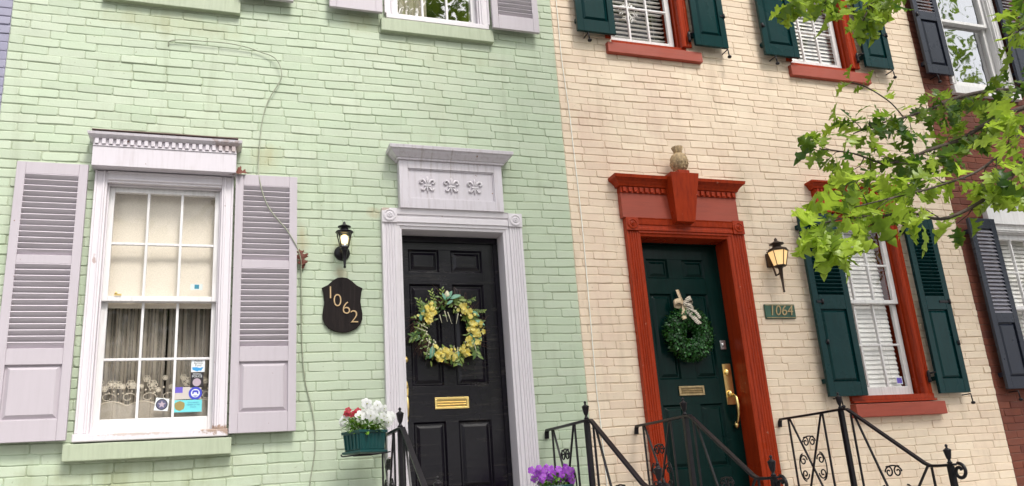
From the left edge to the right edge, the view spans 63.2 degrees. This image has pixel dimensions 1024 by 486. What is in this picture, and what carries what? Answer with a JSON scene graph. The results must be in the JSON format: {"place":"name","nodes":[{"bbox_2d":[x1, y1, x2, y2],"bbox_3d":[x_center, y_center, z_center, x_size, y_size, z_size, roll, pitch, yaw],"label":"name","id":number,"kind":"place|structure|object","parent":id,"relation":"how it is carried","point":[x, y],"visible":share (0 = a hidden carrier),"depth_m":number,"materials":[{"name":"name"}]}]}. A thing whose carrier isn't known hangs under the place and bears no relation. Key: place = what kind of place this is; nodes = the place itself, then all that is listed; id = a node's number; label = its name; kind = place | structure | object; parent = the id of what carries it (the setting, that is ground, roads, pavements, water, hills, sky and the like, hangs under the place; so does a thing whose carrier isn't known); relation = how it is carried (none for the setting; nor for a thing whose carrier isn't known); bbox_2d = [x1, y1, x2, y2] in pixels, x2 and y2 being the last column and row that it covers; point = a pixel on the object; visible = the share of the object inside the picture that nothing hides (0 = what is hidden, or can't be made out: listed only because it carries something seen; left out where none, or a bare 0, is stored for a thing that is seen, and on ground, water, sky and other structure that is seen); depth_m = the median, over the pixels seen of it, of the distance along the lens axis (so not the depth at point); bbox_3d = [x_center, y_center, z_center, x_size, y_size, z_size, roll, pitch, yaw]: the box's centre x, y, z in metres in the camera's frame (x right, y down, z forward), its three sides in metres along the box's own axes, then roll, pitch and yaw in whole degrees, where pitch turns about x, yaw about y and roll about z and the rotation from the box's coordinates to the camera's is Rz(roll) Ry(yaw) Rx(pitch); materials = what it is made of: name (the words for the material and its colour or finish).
{"place":"outdoors","nodes":[
{"label":"outdoors","id":0,"kind":"place"},
{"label":"sidewalk","id":1,"kind":"structure","parent":0,"visible":0},
{"bbox_2d":[0,0,12,108],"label":"row house","id":2,"kind":"structure","parent":1,"relation":"on","point":[6,6],"depth_m":5.88,"materials":[{"name":"purple paint"}]},
{"bbox_2d":[0,0,588,485],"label":"row house","id":3,"kind":"structure","parent":1,"relation":"on","point":[420,154],"depth_m":6.17,"materials":[{"name":"green brick"}]},
{"bbox_2d":[61,128,241,462],"bbox_3d":[-2.432,0.353,5.761,1.016,2.219,0.465,2,-18,-19],"label":"window","id":4,"kind":"structure","parent":3,"relation":"in","point":[123,161],"depth_m":5.71,"materials":[{"name":"white paint"}]},
{"bbox_2d":[101,309,207,419],"bbox_3d":[-2.442,0.860,5.739,0.761,0.890,0.082,2,-18,-19],"label":"sheer curtain","id":5,"kind":"object","parent":3,"relation":"hanging from","point":[133,383],"visible":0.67,"depth_m":5.69,"materials":[{"name":"fabric"}]},
{"bbox_2d":[108,194,214,308],"bbox_3d":[-2.471,0.047,5.911,0.740,0.855,0.014,2,-18,-19],"label":"roller shade","id":6,"kind":"object","parent":3,"relation":"attached to","point":[127,262],"visible":0.62,"depth_m":5.91,"materials":[{"name":"beige fabric"}]},
{"bbox_2d":[154,398,168,410],"bbox_3d":[-2.348,1.081,5.576,0.094,0.092,0.002,2,-18,-19],"label":"sticker","id":7,"kind":"object","parent":3,"relation":"attached to","point":[161,404],"visible":1,"depth_m":5.58,"materials":[{"name":"white paper"}]},
{"bbox_2d":[103,0,240,16],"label":"window","id":8,"kind":"structure","parent":3,"relation":"in","point":[222,7],"depth_m":6.36,"materials":[{"name":"white paint"}]},
{"bbox_2d":[165,309,208,416],"bbox_3d":[-2.249,0.875,5.835,0.320,0.890,0.094,2,-18,-19],"label":"sheer curtain","id":9,"kind":"object","parent":3,"relation":"hanging from","point":[192,353],"visible":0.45,"depth_m":5.86,"materials":[{"name":"grey fabric"}]},
{"bbox_2d":[174,400,201,411],"bbox_3d":[-2.189,1.101,5.623,0.174,0.081,0.002,2,-18,-19],"label":"sticker","id":10,"kind":"object","parent":3,"relation":"attached to","point":[187,405],"visible":1,"depth_m":5.62,"materials":[{"name":"teal paper"}]},
{"bbox_2d":[175,387,200,398],"bbox_3d":[-2.207,1.018,5.647,0.183,0.082,0.001,2,-18,-19],"label":"sticker","id":11,"kind":"object","parent":3,"relation":"attached to","point":[181,392],"visible":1,"depth_m":5.64,"materials":[{"name":"beige paper"}]},
{"bbox_2d":[189,387,201,399],"bbox_3d":[-2.154,1.022,5.661,0.086,0.086,0.002,2,-18,-19],"label":"sticker","id":12,"kind":"object","parent":3,"relation":"attached to","point":[195,393],"visible":1,"depth_m":5.66,"materials":[{"name":"blue paper"}]},
{"bbox_2d":[190,284,202,289],"bbox_3d":[-2.213,0.308,5.836,0.080,0.043,0.001,2,-18,-19],"label":"sticker","id":13,"kind":"object","parent":3,"relation":"attached to","point":[196,286],"visible":1,"depth_m":5.83,"materials":[{"name":"white paper"}]},
{"bbox_2d":[190,372,203,387],"bbox_3d":[-2.155,0.936,5.692,0.083,0.103,0.001,2,-18,-19],"label":"sticker","id":14,"kind":"object","parent":3,"relation":"attached to","point":[196,379],"visible":1,"depth_m":5.69,"materials":[{"name":"black paper"}]},
{"bbox_2d":[191,360,204,371],"bbox_3d":[-2.158,0.844,5.721,0.087,0.085,0.001,2,-18,-19],"label":"sticker","id":15,"kind":"object","parent":3,"relation":"attached to","point":[197,365],"visible":1,"depth_m":5.72,"materials":[{"name":"white paper"}]},
{"bbox_2d":[231,166,248,174],"bbox_3d":[-1.985,-0.528,6.026,0.145,0.083,0.060,0,-17,-13],"label":"dead leaf","id":16,"kind":"object","parent":3,"relation":"on","point":[239,171],"visible":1,"depth_m":6.05,"materials":[{"name":"brown plant"}]},
{"bbox_2d":[168,39,315,485],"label":"cable","id":17,"kind":"object","parent":3,"relation":"attached to","point":[280,222],"visible":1,"depth_m":6.02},
{"bbox_2d":[297,249,307,268],"bbox_3d":[-1.531,0.111,6.039,0.102,0.154,0.045,4,-19,-25],"label":"dead leaf","id":18,"kind":"object","parent":3,"relation":"attached to","point":[303,257],"visible":0.99,"depth_m":6.04,"materials":[{"name":"brown plant"}]},
{"bbox_2d":[322,277,361,332],"bbox_3d":[-1.234,0.450,6.060,0.293,0.412,0.026,2,-18,-19],"label":"house number sign","id":19,"kind":"object","parent":3,"relation":"attached to","point":[342,311],"visible":1,"depth_m":6.05,"materials":[{"name":"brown wood"}]},
{"bbox_2d":[334,221,352,267],"bbox_3d":[-1.234,0.019,6.115,0.132,0.358,0.186,2,-18,-19],"label":"wall lantern","id":20,"kind":"object","parent":3,"relation":"attached to","point":[342,251],"depth_m":6.09,"materials":[{"name":"black metal"}]},
{"bbox_2d":[397,0,426,16],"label":"sheer curtain","id":21,"kind":"object","parent":3,"relation":"hanging from","point":[409,7],"visible":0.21,"depth_m":7.35,"materials":[{"name":"fabric"}]},
{"bbox_2d":[380,0,493,44],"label":"window","id":22,"kind":"structure","parent":3,"relation":"in","point":[476,30],"depth_m":7.02,"materials":[{"name":"white paint"}]},
{"bbox_2d":[402,235,512,485],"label":"door","id":23,"kind":"structure","parent":3,"relation":"in","point":[458,402],"depth_m":6.34,"materials":[{"name":"black paint"}]},
{"bbox_2d":[405,285,487,368],"bbox_3d":[-0.493,0.645,6.354,0.694,0.673,0.132,2,-18,-19],"label":"flower wreath","id":24,"kind":"object","parent":23,"relation":"attached to","point":[428,311],"visible":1,"depth_m":6.33,"materials":[{"name":"yellow plant"}]},
{"bbox_2d":[550,0,1016,485],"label":"row house","id":25,"kind":"structure","parent":1,"relation":"on","point":[733,99],"depth_m":7.38,"materials":[{"name":"beige brick"}]},
{"bbox_2d":[556,0,607,485],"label":"cable","id":26,"kind":"object","parent":25,"relation":"attached to","point":[583,237],"visible":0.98,"depth_m":6.86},
{"bbox_2d":[618,3,637,22],"bbox_3d":[1.105,-2.188,7.918,0.207,0.208,0.014,2,-18,-19],"label":"paper snowflake","id":27,"kind":"object","parent":25,"relation":"attached to","point":[633,13],"visible":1,"depth_m":7.91,"materials":[{"name":"white paper"}]},
{"bbox_2d":[611,0,664,42],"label":"window blinds","id":28,"kind":"object","parent":25,"relation":"attached to","point":[642,18],"depth_m":8.00,"materials":[{"name":"white plastic"}]},
{"bbox_2d":[605,0,702,63],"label":"window","id":29,"kind":"structure","parent":25,"relation":"in","point":[677,34],"depth_m":7.83,"materials":[{"name":"red wood"}]},
{"bbox_2d":[670,145,688,171],"bbox_3d":[1.455,-0.730,7.269,0.168,0.240,0.162,2,-18,-19],"label":"pineapple ornament","id":30,"kind":"object","parent":25,"relation":"on","point":[678,159],"visible":0.94,"depth_m":7.21,"materials":[{"name":"stone"}]},
{"bbox_2d":[641,243,749,485],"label":"door","id":31,"kind":"structure","parent":25,"relation":"in","point":[692,270],"depth_m":7.03,"materials":[{"name":"green wood"}]},
{"bbox_2d":[661,307,715,362],"bbox_3d":[1.498,0.769,7.031,0.495,0.491,0.146,2,-18,-19],"label":"boxwood wreath","id":32,"kind":"object","parent":31,"relation":"hanging from","point":[680,343],"visible":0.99,"depth_m":6.99,"materials":[{"name":"green plant"}]},
{"bbox_2d":[673,290,701,324],"bbox_3d":[1.476,0.545,7.084,0.212,0.335,0.134,2,-18,-19],"label":"ribbon bow","id":33,"kind":"object","parent":32,"relation":"attached to","point":[687,303],"visible":1,"depth_m":7.07,"materials":[{"name":"beige fabric"}]},
{"bbox_2d":[765,238,788,291],"bbox_3d":[2.337,0.195,7.297,0.176,0.496,0.227,2,-18,-19],"label":"wall lantern","id":34,"kind":"object","parent":25,"relation":"attached to","point":[776,255],"depth_m":7.26,"materials":[{"name":"brown metal"}]},
{"bbox_2d":[763,304,795,318],"bbox_3d":[2.344,0.598,7.276,0.310,0.127,0.025,2,-18,-19],"label":"house number sign","id":35,"kind":"object","parent":25,"relation":"attached to","point":[779,311],"visible":1,"depth_m":7.26,"materials":[{"name":"green metal"}]},
{"bbox_2d":[792,9,834,64],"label":"window blinds","id":36,"kind":"object","parent":25,"relation":"attached to","point":[813,43],"depth_m":8.66,"materials":[{"name":"white plastic"}]},
{"bbox_2d":[786,0,871,85],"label":"window","id":37,"kind":"structure","parent":25,"relation":"in","point":[843,47],"depth_m":8.49,"materials":[{"name":"red wood"}]},
{"bbox_2d":[804,179,947,417],"bbox_3d":[3.287,0.518,7.743,1.051,2.177,0.393,2,-18,-19],"label":"window","id":38,"kind":"structure","parent":25,"relation":"in","point":[910,359],"depth_m":7.70,"materials":[{"name":"red wood"}]},
{"bbox_2d":[840,232,901,386],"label":"window blinds","id":39,"kind":"object","parent":38,"relation":"in","point":[868,336],"depth_m":7.79,"materials":[{"name":"white plastic"}]},
{"bbox_2d":[896,376,902,383],"bbox_3d":[3.553,1.259,7.632,0.070,0.070,0.001,2,-18,-19],"label":"sticker","id":40,"kind":"object","parent":38,"relation":"attached to","point":[899,379],"visible":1,"depth_m":7.63,"materials":[{"name":"white"}]},
{"bbox_2d":[769,0,1023,282],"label":"oak tree","id":41,"kind":"object","parent":1,"relation":"on","point":[1005,191],"visible":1,"depth_m":4.38,"materials":[{"name":"green plant"}]},
{"bbox_2d":[905,0,1023,485],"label":"row house","id":42,"kind":"structure","parent":1,"relation":"on","point":[956,46],"depth_m":8.57,"materials":[{"name":"red brick"}]},
{"bbox_2d":[932,0,1021,101],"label":"window","id":43,"kind":"structure","parent":42,"relation":"in","point":[970,35],"depth_m":9.29,"materials":[{"name":"white paint"}]},
{"bbox_2d":[981,204,1023,319],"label":"window","id":44,"kind":"structure","parent":42,"relation":"in","point":[1009,226],"depth_m":8.46,"materials":[{"name":"white paint"}]},
{"bbox_2d":[999,241,1023,337],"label":"window blinds","id":45,"kind":"object","parent":42,"relation":"attached to","point":[1018,248],"depth_m":8.56,"materials":[{"name":"white plastic"}]},
{"bbox_3d":[0.048,2.158,4.869,1.375,0.876,1.978,2,-18,-19],"label":"stoop","id":46,"kind":"object","parent":1,"relation":"on","visible":0},
{"bbox_2d":[381,407,442,485],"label":"iron railing","id":47,"kind":"object","parent":46,"relation":"on","point":[405,446],"visible":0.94,"depth_m":5.10,"materials":[{"name":"black metal"}]},
{"bbox_2d":[341,429,390,456],"bbox_3d":[-0.953,1.323,5.491,0.320,0.164,0.254,12,-23,-43],"label":"flower box","id":48,"kind":"object","parent":47,"relation":"hanging from","point":[359,442],"visible":0.98,"depth_m":5.42,"materials":[{"name":"teal plastic"}]},
{"bbox_2d":[339,398,395,434],"bbox_3d":[-0.963,1.169,5.544,0.386,0.255,0.321,2,-18,-19],"label":"petunia plant","id":49,"kind":"object","parent":48,"relation":"in","point":[370,412],"visible":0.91,"depth_m":5.47,"materials":[{"name":"white plant"}]},
{"bbox_2d":[544,401,669,485],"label":"iron railing","id":50,"kind":"object","parent":46,"relation":"on","point":[587,422],"visible":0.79,"depth_m":5.49,"materials":[{"name":"black metal"}]},
{"bbox_2d":[539,468,573,485],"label":"flower box","id":51,"kind":"object","parent":50,"relation":"attached to","point":[562,485],"visible":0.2,"depth_m":5.57,"materials":[{"name":"teal plastic"}]},
{"bbox_2d":[528,463,574,485],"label":"petunia plant","id":52,"kind":"object","parent":51,"relation":"in","point":[558,476],"visible":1,"depth_m":5.63,"materials":[{"name":"purple plant"}]},
{"bbox_3d":[1.986,2.219,5.534,1.445,0.876,1.978,2,-18,-19],"label":"stoop","id":53,"kind":"object","parent":1,"relation":"on","visible":0},
{"bbox_2d":[634,397,787,485],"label":"iron railing","id":54,"kind":"object","parent":53,"relation":"on","point":[771,462],"visible":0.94,"depth_m":5.72,"materials":[{"name":"black metal"}]},
{"bbox_2d":[778,392,967,485],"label":"iron railing","id":55,"kind":"object","parent":53,"relation":"on","point":[953,474],"visible":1,"depth_m":6.14,"materials":[{"name":"black metal"}]}
]}

